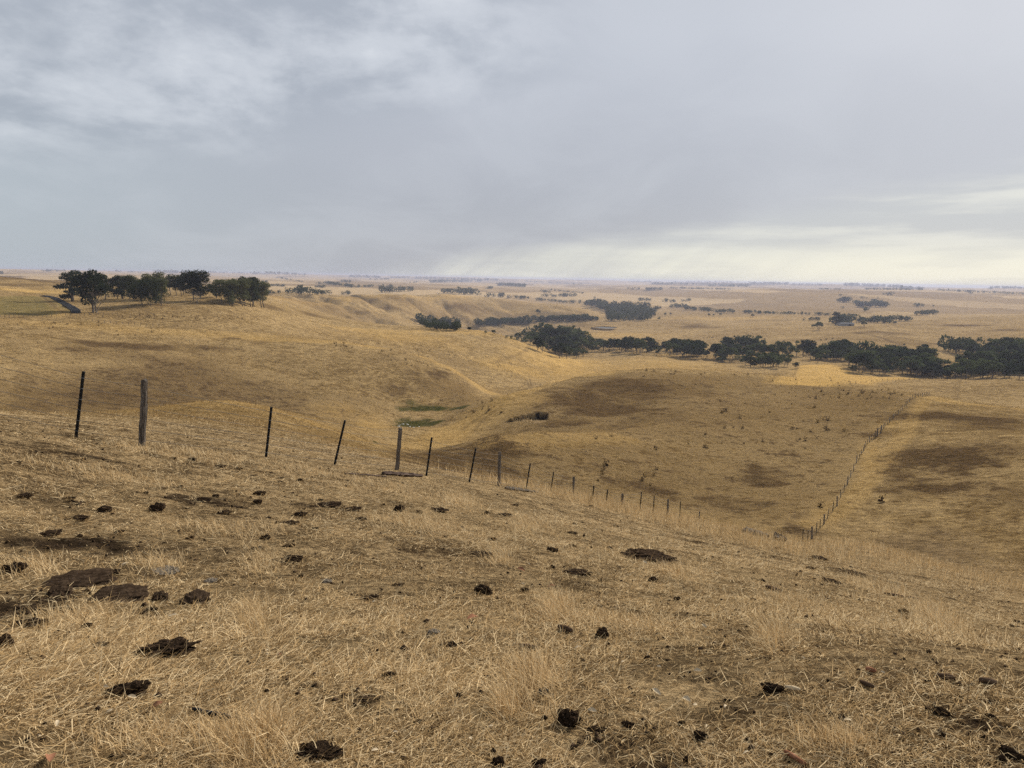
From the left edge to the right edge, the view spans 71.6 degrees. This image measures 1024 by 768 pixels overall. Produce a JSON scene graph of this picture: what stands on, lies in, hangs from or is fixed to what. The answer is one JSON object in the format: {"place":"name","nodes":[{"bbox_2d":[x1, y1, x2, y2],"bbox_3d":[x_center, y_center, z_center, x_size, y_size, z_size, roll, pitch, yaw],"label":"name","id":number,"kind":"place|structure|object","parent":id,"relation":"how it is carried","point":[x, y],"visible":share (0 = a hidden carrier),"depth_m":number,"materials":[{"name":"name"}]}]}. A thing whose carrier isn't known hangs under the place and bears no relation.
{"place":"outdoors","nodes":[
{"label":"outdoors","id":0,"kind":"place"},
{"bbox_2d":[41,295,80,312],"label":"road","id":1,"kind":"structure","parent":0,"point":[74,309],"depth_m":390.89,"materials":[{"name":"asphalt"}]},
{"bbox_2d":[0,269,1023,767],"bbox_3d":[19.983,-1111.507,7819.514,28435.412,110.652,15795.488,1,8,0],"label":"ground","id":2,"kind":"structure","parent":0,"point":[574,401],"depth_m":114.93,"materials":[{"name":"plant"}]},
{"bbox_2d":[0,633,14,648],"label":"dung clod","id":3,"kind":"object","parent":2,"relation":"on","point":[3,638],"visible":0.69,"depth_m":3.19,"materials":[{"name":"soil"}]},
{"bbox_2d":[0,561,28,574],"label":"dung clod","id":4,"kind":"object","parent":2,"relation":"on","point":[7,568],"visible":0.77,"depth_m":5.30,"materials":[{"name":"soil"}]},
{"bbox_2d":[13,492,34,497],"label":"dung clod","id":5,"kind":"object","parent":2,"relation":"on","point":[25,495],"visible":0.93,"depth_m":7.67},
{"bbox_2d":[11,617,48,627],"bbox_3d":[-2.616,1.301,3.852,0.172,0.042,0.122,-7,12,-42],"label":"dung clod","id":6,"kind":"object","parent":2,"relation":"on","point":[28,623],"visible":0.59,"depth_m":3.84,"materials":[{"name":"soil"}]},
{"bbox_2d":[40,529,63,536],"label":"dung clod","id":7,"kind":"object","parent":2,"relation":"on","point":[52,533],"visible":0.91,"depth_m":6.59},
{"bbox_2d":[46,583,73,597],"bbox_3d":[-3.067,1.415,4.811,0.168,0.084,0.216,-5,10,-33],"label":"flat dung pat","id":8,"kind":"object","parent":2,"relation":"on","point":[55,590],"visible":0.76,"depth_m":4.78,"materials":[{"name":"soil"}]},
{"bbox_2d":[53,270,85,300],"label":"tree","id":9,"kind":"object","parent":2,"relation":"on","point":[71,293],"visible":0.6,"depth_m":420.39,"materials":[{"name":"green plant"}]},
{"bbox_2d":[64,514,90,520],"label":"dung clod","id":10,"kind":"object","parent":2,"relation":"on","point":[82,517],"visible":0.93,"depth_m":7.32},
{"bbox_2d":[41,568,117,588],"bbox_3d":[-3.161,1.436,5.171,0.509,0.077,0.445,-4,10,-32],"label":"flat dung pat","id":11,"kind":"object","parent":2,"relation":"on","point":[96,576],"visible":0.7,"depth_m":5.15,"materials":[{"name":"soil"}]},
{"bbox_2d":[65,269,111,312],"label":"gum tree","id":12,"kind":"object","parent":2,"relation":"on","point":[98,285],"visible":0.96,"depth_m":348.51,"materials":[{"name":"green plant"}]},
{"bbox_2d":[87,291,109,312],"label":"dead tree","id":13,"kind":"object","parent":2,"relation":"on","point":[98,299],"visible":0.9,"depth_m":354.17,"materials":[{"name":"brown wood"}]},
{"bbox_2d":[96,505,111,512],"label":"dung clod","id":14,"kind":"object","parent":2,"relation":"on","point":[101,509],"visible":0.87,"depth_m":7.83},
{"bbox_2d":[95,274,121,298],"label":"gum tree","id":15,"kind":"object","parent":2,"relation":"on","point":[110,281],"visible":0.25,"depth_m":453.98,"materials":[{"name":"green plant"}]},
{"bbox_2d":[88,583,148,602],"bbox_3d":[-2.638,1.421,4.739,0.389,0.084,0.390,-4,10,-30],"label":"flat dung pat","id":16,"kind":"object","parent":2,"relation":"on","point":[130,591],"visible":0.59,"depth_m":4.73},
{"bbox_2d":[107,275,131,298],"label":"tree","id":17,"kind":"object","parent":2,"relation":"on","point":[115,291],"visible":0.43,"depth_m":444.59,"materials":[{"name":"green plant"}]},
{"bbox_2d":[105,679,150,697],"bbox_3d":[-1.433,1.147,2.655,0.154,0.066,0.082,-3,9,-26],"label":"dung clod","id":18,"kind":"object","parent":2,"relation":"on","point":[139,686],"visible":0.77,"depth_m":2.64,"materials":[{"name":"soil"}]},
{"bbox_2d":[118,274,140,298],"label":"gum tree","id":19,"kind":"object","parent":2,"relation":"on","point":[126,281],"visible":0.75,"depth_m":432.87,"materials":[{"name":"green plant"}]},
{"bbox_2d":[125,279,160,306],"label":"gum tree","id":20,"kind":"object","parent":2,"relation":"on","point":[144,286],"visible":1,"depth_m":385.19,"materials":[{"name":"green plant"}]},
{"bbox_2d":[138,271,166,281],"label":"gum tree","id":21,"kind":"object","parent":2,"relation":"on","point":[149,277],"visible":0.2,"depth_m":431.73,"materials":[{"name":"green plant"}]},
{"bbox_2d":[148,502,165,512],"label":"dung clod","id":22,"kind":"object","parent":2,"relation":"on","point":[157,507],"visible":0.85,"depth_m":8.29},
{"bbox_2d":[145,276,169,304],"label":"gum tree","id":23,"kind":"object","parent":2,"relation":"on","point":[162,290],"visible":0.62,"depth_m":395.92,"materials":[{"name":"green plant"}]},
{"bbox_2d":[150,590,168,601],"bbox_3d":[-2.369,1.440,4.773,0.111,0.084,0.136,-3,10,-27],"label":"flat dung pat","id":24,"kind":"object","parent":2,"relation":"on","point":[162,595],"visible":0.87,"depth_m":4.75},
{"bbox_2d":[151,565,179,574],"bbox_3d":[-2.810,1.509,5.734,0.240,0.029,0.210,1,9,-3],"label":"ash patch","id":25,"kind":"object","parent":2,"relation":"on","point":[168,569],"visible":0.87,"depth_m":5.73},
{"bbox_2d":[133,636,202,657],"bbox_3d":[-1.566,1.205,3.231,0.298,0.068,0.157,-3,9,-26],"label":"dung clod","id":26,"kind":"object","parent":2,"relation":"on","point":[165,647],"visible":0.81,"depth_m":3.21,"materials":[{"name":"soil"}]},
{"bbox_2d":[166,273,183,294],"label":"gum tree","id":27,"kind":"object","parent":2,"relation":"on","point":[170,279],"visible":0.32,"depth_m":496.11,"materials":[{"name":"green plant"}]},
{"bbox_2d":[172,275,195,295],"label":"gum tree","id":28,"kind":"object","parent":2,"relation":"on","point":[179,285],"visible":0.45,"depth_m":481.24,"materials":[{"name":"green plant"}]},
{"bbox_2d":[179,588,210,604],"bbox_3d":[-2.128,1.444,4.759,0.205,0.080,0.296,-3,9,-25],"label":"flat dung pat","id":29,"kind":"object","parent":2,"relation":"on","point":[200,595],"visible":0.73,"depth_m":4.74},
{"bbox_2d":[179,269,214,299],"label":"gum tree","id":30,"kind":"object","parent":2,"relation":"on","point":[193,280],"visible":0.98,"depth_m":427.10,"materials":[{"name":"green plant"}]},
{"bbox_2d":[191,707,230,718],"bbox_3d":[-1.084,1.185,2.557,0.151,0.025,0.020,2,9,8],"label":"twig","id":31,"kind":"object","parent":2,"relation":"on","point":[211,712],"visible":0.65,"depth_m":2.55,"materials":[{"name":"black wood"}]},
{"bbox_2d":[210,279,240,305],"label":"gum tree","id":32,"kind":"object","parent":2,"relation":"on","point":[228,292],"visible":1,"depth_m":427.82,"materials":[{"name":"green plant"}]},
{"bbox_2d":[223,278,251,305],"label":"gum tree","id":33,"kind":"object","parent":2,"relation":"on","point":[244,283],"visible":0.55,"depth_m":438.83,"materials":[{"name":"green plant"}]},
{"bbox_2d":[235,276,260,306],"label":"gum tree","id":34,"kind":"object","parent":2,"relation":"on","point":[253,291],"visible":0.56,"depth_m":456.38,"materials":[{"name":"green plant"}]},
{"bbox_2d":[247,281,270,307],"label":"gum tree","id":35,"kind":"object","parent":2,"relation":"on","point":[263,287],"visible":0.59,"depth_m":479.45,"materials":[{"name":"green plant"}]},
{"bbox_2d":[281,555,303,561],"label":"dung clod","id":36,"kind":"object","parent":2,"relation":"on","point":[298,557],"visible":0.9,"depth_m":6.40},
{"bbox_2d":[292,740,345,761],"bbox_3d":[-0.659,1.251,2.416,0.184,0.042,0.102,1,9,2],"label":"dung clod","id":37,"kind":"object","parent":2,"relation":"on","point":[323,746],"visible":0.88,"depth_m":2.40,"materials":[{"name":"soil"}]},
{"bbox_2d":[311,501,341,507],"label":"dung clod","id":38,"kind":"object","parent":2,"relation":"on","point":[330,504],"visible":0.9,"depth_m":10.39,"materials":[{"name":"soil"}]},
{"bbox_2d":[0,355,699,516],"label":"wire fence","id":39,"kind":"object","parent":2,"relation":"on","point":[143,407],"visible":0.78,"depth_m":16.91,"materials":[{"name":"black metal"}]},
{"bbox_2d":[381,471,422,476],"bbox_3d":[-3.104,2.568,20.151,0.223,0.159,2.159,5,-7,23],"label":"fallen log","id":40,"kind":"object","parent":2,"relation":"on","point":[401,474],"visible":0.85,"depth_m":19.98,"materials":[{"name":"wood"}]},
{"bbox_2d":[469,550,492,556],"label":"dung clod","id":41,"kind":"object","parent":2,"relation":"on","point":[483,554],"visible":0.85,"depth_m":7.72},
{"bbox_2d":[472,584,492,595],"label":"dung clod","id":42,"kind":"object","parent":2,"relation":"on","point":[485,589],"visible":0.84,"depth_m":5.42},
{"bbox_2d":[491,755,504,767],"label":"dung clod","id":43,"kind":"object","parent":2,"relation":"on","point":[499,760],"visible":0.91,"depth_m":2.43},
{"bbox_2d":[0,269,1023,358],"bbox_3d":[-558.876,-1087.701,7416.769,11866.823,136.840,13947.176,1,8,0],"label":"distant trees","id":44,"kind":"object","parent":2,"relation":"on","point":[628,311],"visible":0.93,"depth_m":1781.57,"materials":[{"name":"green plant"}]},
{"bbox_2d":[0,421,1023,767],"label":"dung crumbs","id":45,"kind":"object","parent":2,"relation":"on","point":[598,739],"visible":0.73,"depth_m":3.59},
{"bbox_2d":[504,486,537,492],"bbox_3d":[0.399,4.166,27.877,0.267,0.188,3.143,5,-8,26],"label":"fallen log","id":46,"kind":"object","parent":2,"relation":"on","point":[516,489],"visible":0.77,"depth_m":27.41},
{"bbox_2d":[520,335,547,347],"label":"gum tree","id":47,"kind":"object","parent":2,"relation":"on","point":[531,337],"visible":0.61,"depth_m":768.34,"materials":[{"name":"green plant"}]},
{"bbox_2d":[532,758,547,766],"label":"dung clod","id":48,"kind":"object","parent":2,"relation":"on","point":[543,760],"visible":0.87,"depth_m":2.44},
{"bbox_2d":[544,327,560,337],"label":"gum tree","id":49,"kind":"object","parent":2,"relation":"on","point":[551,332],"visible":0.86,"depth_m":818.99,"materials":[{"name":"green plant"}]},
{"bbox_2d":[547,338,562,352],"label":"gum tree","id":50,"kind":"object","parent":2,"relation":"on","point":[550,341],"visible":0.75,"depth_m":736.29,"materials":[{"name":"green plant"}]},
{"bbox_2d":[551,342,566,357],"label":"gum tree","id":51,"kind":"object","parent":2,"relation":"on","point":[561,346],"visible":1,"depth_m":561.84,"materials":[{"name":"green plant"}]},
{"bbox_2d":[555,335,574,343],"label":"gum tree","id":52,"kind":"object","parent":2,"relation":"on","point":[564,338],"visible":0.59,"depth_m":747.75,"materials":[{"name":"green plant"}]},
{"bbox_2d":[557,708,581,727],"bbox_3d":[0.220,1.290,2.735,0.098,0.083,0.103,-1,9,-10],"label":"dung clod","id":53,"kind":"object","parent":2,"relation":"on","point":[567,717],"visible":0.94,"depth_m":2.71,"materials":[{"name":"soil"}]},
{"bbox_2d":[562,568,593,575],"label":"dung clod","id":54,"kind":"object","parent":2,"relation":"on","point":[574,571],"visible":0.92,"depth_m":7.09,"materials":[{"name":"soil"}]},
{"bbox_2d":[575,339,590,349],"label":"gum tree","id":55,"kind":"object","parent":2,"relation":"on","point":[585,342],"visible":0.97,"depth_m":740.97,"materials":[{"name":"green plant"}]},
{"bbox_2d":[585,725,606,733],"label":"dung clod","id":56,"kind":"object","parent":2,"relation":"on","point":[593,728],"visible":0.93,"depth_m":2.66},
{"bbox_2d":[595,627,608,638],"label":"dung clod","id":57,"kind":"object","parent":2,"relation":"on","point":[602,631],"visible":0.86,"depth_m":4.09,"materials":[{"name":"soil"}]},
{"bbox_2d":[607,338,620,349],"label":"gum tree","id":58,"kind":"object","parent":2,"relation":"on","point":[614,340],"visible":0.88,"depth_m":759.18,"materials":[{"name":"green plant"}]},
{"bbox_2d":[618,336,638,353],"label":"gum tree","id":59,"kind":"object","parent":2,"relation":"on","point":[629,339],"visible":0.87,"depth_m":714.03,"materials":[{"name":"green plant"}]},
{"bbox_2d":[621,721,635,728],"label":"dung clod","id":60,"kind":"object","parent":2,"relation":"on","point":[628,723],"visible":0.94,"depth_m":2.68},
{"bbox_2d":[632,339,645,351],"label":"gum tree","id":61,"kind":"object","parent":2,"relation":"on","point":[639,343],"visible":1,"depth_m":689.13,"materials":[{"name":"green plant"}]},
{"bbox_2d":[641,336,656,352],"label":"gum tree","id":62,"kind":"object","parent":2,"relation":"on","point":[649,343],"visible":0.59,"depth_m":736.97,"materials":[{"name":"green plant"}]},
{"bbox_2d":[620,548,678,564],"bbox_3d":[1.839,2.313,9.540,0.815,0.098,0.449,4,9,22],"label":"dung clod","id":63,"kind":"object","parent":2,"relation":"on","point":[640,553],"visible":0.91,"depth_m":9.49,"materials":[{"name":"soil"}]},
{"bbox_2d":[664,341,676,353],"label":"gum tree","id":64,"kind":"object","parent":2,"relation":"on","point":[669,345],"visible":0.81,"depth_m":676.62,"materials":[{"name":"green plant"}]},
{"bbox_2d":[682,341,708,357],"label":"gum tree","id":65,"kind":"object","parent":2,"relation":"on","point":[698,350],"visible":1,"depth_m":643.37,"materials":[{"name":"green plant"}]},
{"bbox_2d":[693,730,707,741],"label":"dung clod","id":66,"kind":"object","parent":2,"relation":"on","point":[700,735],"visible":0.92,"depth_m":2.54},
{"bbox_2d":[707,343,723,357],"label":"gum tree","id":67,"kind":"object","parent":2,"relation":"on","point":[713,347],"visible":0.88,"depth_m":646.70,"materials":[{"name":"green plant"}]},
{"bbox_2d":[719,347,739,360],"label":"gum tree","id":68,"kind":"object","parent":2,"relation":"on","point":[727,350],"visible":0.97,"depth_m":635.89,"materials":[{"name":"green plant"}]},
{"bbox_2d":[725,339,742,347],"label":"gum tree","id":69,"kind":"object","parent":2,"relation":"on","point":[730,344],"visible":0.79,"depth_m":736.30,"materials":[{"name":"green plant"}]},
{"bbox_2d":[722,336,747,344],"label":"gum tree","id":70,"kind":"object","parent":2,"relation":"on","point":[739,339],"visible":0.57,"depth_m":750.83,"materials":[{"name":"green plant"}]},
{"bbox_2d":[743,353,755,366],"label":"gum tree","id":71,"kind":"object","parent":2,"relation":"on","point":[747,358],"visible":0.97,"depth_m":537.74,"materials":[{"name":"green plant"}]},
{"bbox_2d":[754,354,777,366],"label":"gum tree","id":72,"kind":"object","parent":2,"relation":"on","point":[762,357],"visible":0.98,"depth_m":523.56,"materials":[{"name":"green plant"}]},
{"bbox_2d":[760,344,775,353],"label":"gum tree","id":73,"kind":"object","parent":2,"relation":"on","point":[768,348],"visible":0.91,"depth_m":637.16,"materials":[{"name":"green plant"}]},
{"bbox_2d":[760,682,785,693],"bbox_3d":[1.081,1.266,2.945,0.099,0.050,0.060,4,9,20],"label":"dung clod","id":74,"kind":"object","parent":2,"relation":"on","point":[769,687],"visible":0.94,"depth_m":2.93,"materials":[{"name":"soil"}]},
{"bbox_2d":[775,340,793,352],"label":"gum tree","id":75,"kind":"object","parent":2,"relation":"on","point":[787,344],"visible":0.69,"depth_m":680.60,"materials":[{"name":"green plant"}]},
{"bbox_2d":[779,345,799,353],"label":"gum tree","id":76,"kind":"object","parent":2,"relation":"on","point":[790,348],"visible":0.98,"depth_m":642.98,"materials":[{"name":"green plant"}]},
{"bbox_2d":[784,750,805,764],"bbox_3d":[0.939,1.239,2.357,0.017,0.028,0.093,-2,9,-19],"label":"twig","id":77,"kind":"object","parent":2,"relation":"on","point":[794,756],"visible":0.99,"depth_m":2.35,"materials":[{"name":"wood"}]},
{"bbox_2d":[796,339,816,356],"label":"gum tree","id":78,"kind":"object","parent":2,"relation":"on","point":[806,343],"visible":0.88,"depth_m":658.73,"materials":[{"name":"green plant"}]},
{"bbox_2d":[808,348,823,360],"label":"gum tree","id":79,"kind":"object","parent":2,"relation":"on","point":[815,351],"visible":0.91,"depth_m":607.77,"materials":[{"name":"green plant"}]},
{"bbox_2d":[831,311,841,324],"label":"tree","id":80,"kind":"object","parent":2,"relation":"on","point":[837,314],"visible":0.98,"depth_m":1125.32,"materials":[{"name":"green plant"}]},
{"bbox_2d":[825,342,851,358],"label":"gum tree","id":81,"kind":"object","parent":2,"relation":"on","point":[845,345],"visible":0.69,"depth_m":620.20,"materials":[{"name":"green plant"}]},
{"bbox_2d":[850,353,873,372],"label":"gum tree","id":82,"kind":"object","parent":2,"relation":"on","point":[859,357],"visible":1,"depth_m":496.06,"materials":[{"name":"green plant"}]},
{"bbox_2d":[802,392,929,539],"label":"wire fence","id":83,"kind":"object","parent":2,"relation":"on","point":[881,428],"visible":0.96,"depth_m":113.33,"materials":[{"name":"black metal"}]},
{"bbox_2d":[861,350,881,369],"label":"gum tree","id":84,"kind":"object","parent":2,"relation":"on","point":[872,353],"visible":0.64,"depth_m":530.38,"materials":[{"name":"green plant"}]},
{"bbox_2d":[864,349,896,367],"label":"gum tree","id":85,"kind":"object","parent":2,"relation":"on","point":[885,354],"visible":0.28,"depth_m":541.66,"materials":[{"name":"green plant"}]},
{"bbox_2d":[874,363,890,373],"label":"gum tree","id":86,"kind":"object","parent":2,"relation":"on","point":[883,366],"visible":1,"depth_m":500.21,"materials":[{"name":"green plant"}]},
{"bbox_2d":[873,346,917,363],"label":"gum tree","id":87,"kind":"object","parent":2,"relation":"on","point":[899,353],"visible":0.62,"depth_m":553.96,"materials":[{"name":"green plant"}]},
{"bbox_2d":[891,356,913,373],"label":"gum tree","id":88,"kind":"object","parent":2,"relation":"on","point":[897,360],"visible":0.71,"depth_m":520.83,"materials":[{"name":"green plant"}]},
{"bbox_2d":[899,359,925,376],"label":"gum tree","id":89,"kind":"object","parent":2,"relation":"on","point":[912,364],"visible":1,"depth_m":507.19,"materials":[{"name":"green plant"}]},
{"bbox_2d":[918,358,933,375],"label":"gum tree","id":90,"kind":"object","parent":2,"relation":"on","point":[925,360],"visible":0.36,"depth_m":510.47,"materials":[{"name":"green plant"}]},
{"bbox_2d":[916,347,936,357],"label":"gum tree","id":91,"kind":"object","parent":2,"relation":"on","point":[924,350],"visible":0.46,"depth_m":559.94,"materials":[{"name":"green plant"}]},
{"bbox_2d":[923,356,942,373],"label":"gum tree","id":92,"kind":"object","parent":2,"relation":"on","point":[936,359],"visible":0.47,"depth_m":519.21,"materials":[{"name":"green plant"}]},
{"bbox_2d":[926,362,941,378],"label":"gum tree","id":93,"kind":"object","parent":2,"relation":"on","point":[934,366],"visible":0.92,"depth_m":497.44,"materials":[{"name":"green plant"}]},
{"bbox_2d":[931,706,955,719],"bbox_3d":[1.554,1.189,2.559,0.045,0.037,0.089,-6,11,-38],"label":"dung clod","id":94,"kind":"object","parent":2,"relation":"on","point":[943,713],"visible":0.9,"depth_m":2.55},
{"bbox_2d":[936,673,955,679],"bbox_3d":[1.769,1.193,2.894,0.069,0.028,0.025,6,10,28],"label":"bark strip","id":95,"kind":"object","parent":2,"relation":"on","point":[949,676],"visible":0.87,"depth_m":2.89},
{"bbox_2d":[939,367,954,378],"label":"gum tree","id":96,"kind":"object","parent":2,"relation":"on","point":[944,373],"visible":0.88,"depth_m":491.96,"materials":[{"name":"green plant"}]},
{"bbox_2d":[944,363,964,378],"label":"gum tree","id":97,"kind":"object","parent":2,"relation":"on","point":[958,370],"visible":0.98,"depth_m":489.73,"materials":[{"name":"green plant"}]},
{"bbox_2d":[954,350,973,362],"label":"gum tree","id":98,"kind":"object","parent":2,"relation":"on","point":[968,354],"visible":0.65,"depth_m":530.04,"materials":[{"name":"green plant"}]},
{"bbox_2d":[963,342,979,349],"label":"gum tree","id":99,"kind":"object","parent":2,"relation":"on","point":[971,345],"visible":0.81,"depth_m":632.96,"materials":[{"name":"green plant"}]},
{"bbox_2d":[957,357,995,378],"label":"gum tree","id":100,"kind":"object","parent":2,"relation":"on","point":[974,370],"visible":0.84,"depth_m":481.00,"materials":[{"name":"green plant"}]},
{"bbox_2d":[973,351,994,361],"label":"gum tree","id":101,"kind":"object","parent":2,"relation":"on","point":[989,357],"visible":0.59,"depth_m":515.78,"materials":[{"name":"green plant"}]},
{"bbox_2d":[979,677,996,684],"bbox_3d":[1.911,1.193,2.852,0.061,0.026,0.025,5,9,25],"label":"bark strip","id":102,"kind":"object","parent":2,"relation":"on","point":[984,680],"visible":0.97,"depth_m":2.85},
{"bbox_2d":[984,360,1004,378],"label":"gum tree","id":103,"kind":"object","parent":2,"relation":"on","point":[1001,368],"visible":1,"depth_m":468.54,"materials":[{"name":"green plant"}]},
{"bbox_2d":[992,339,1018,346],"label":"gum tree","id":104,"kind":"object","parent":2,"relation":"on","point":[1002,343],"visible":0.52,"depth_m":619.23,"materials":[{"name":"green plant"}]},
{"bbox_2d":[997,363,1018,376],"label":"gum tree","id":105,"kind":"object","parent":2,"relation":"on","point":[1009,366],"visible":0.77,"depth_m":471.32,"materials":[{"name":"green plant"}]},
{"bbox_2d":[998,744,1023,761],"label":"dung clod","id":106,"kind":"object","parent":2,"relation":"on","point":[1011,751],"visible":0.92,"depth_m":2.27,"materials":[{"name":"soil"}]},
{"bbox_2d":[0,0,1023,287],"label":"sky","id":107,"kind":"structure","parent":0,"point":[874,142],"materials":[{"name":"grey"}]},
{"bbox_2d":[591,326,618,329],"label":"dam bank","id":108,"kind":"structure","parent":0,"point":[595,328],"depth_m":1244.30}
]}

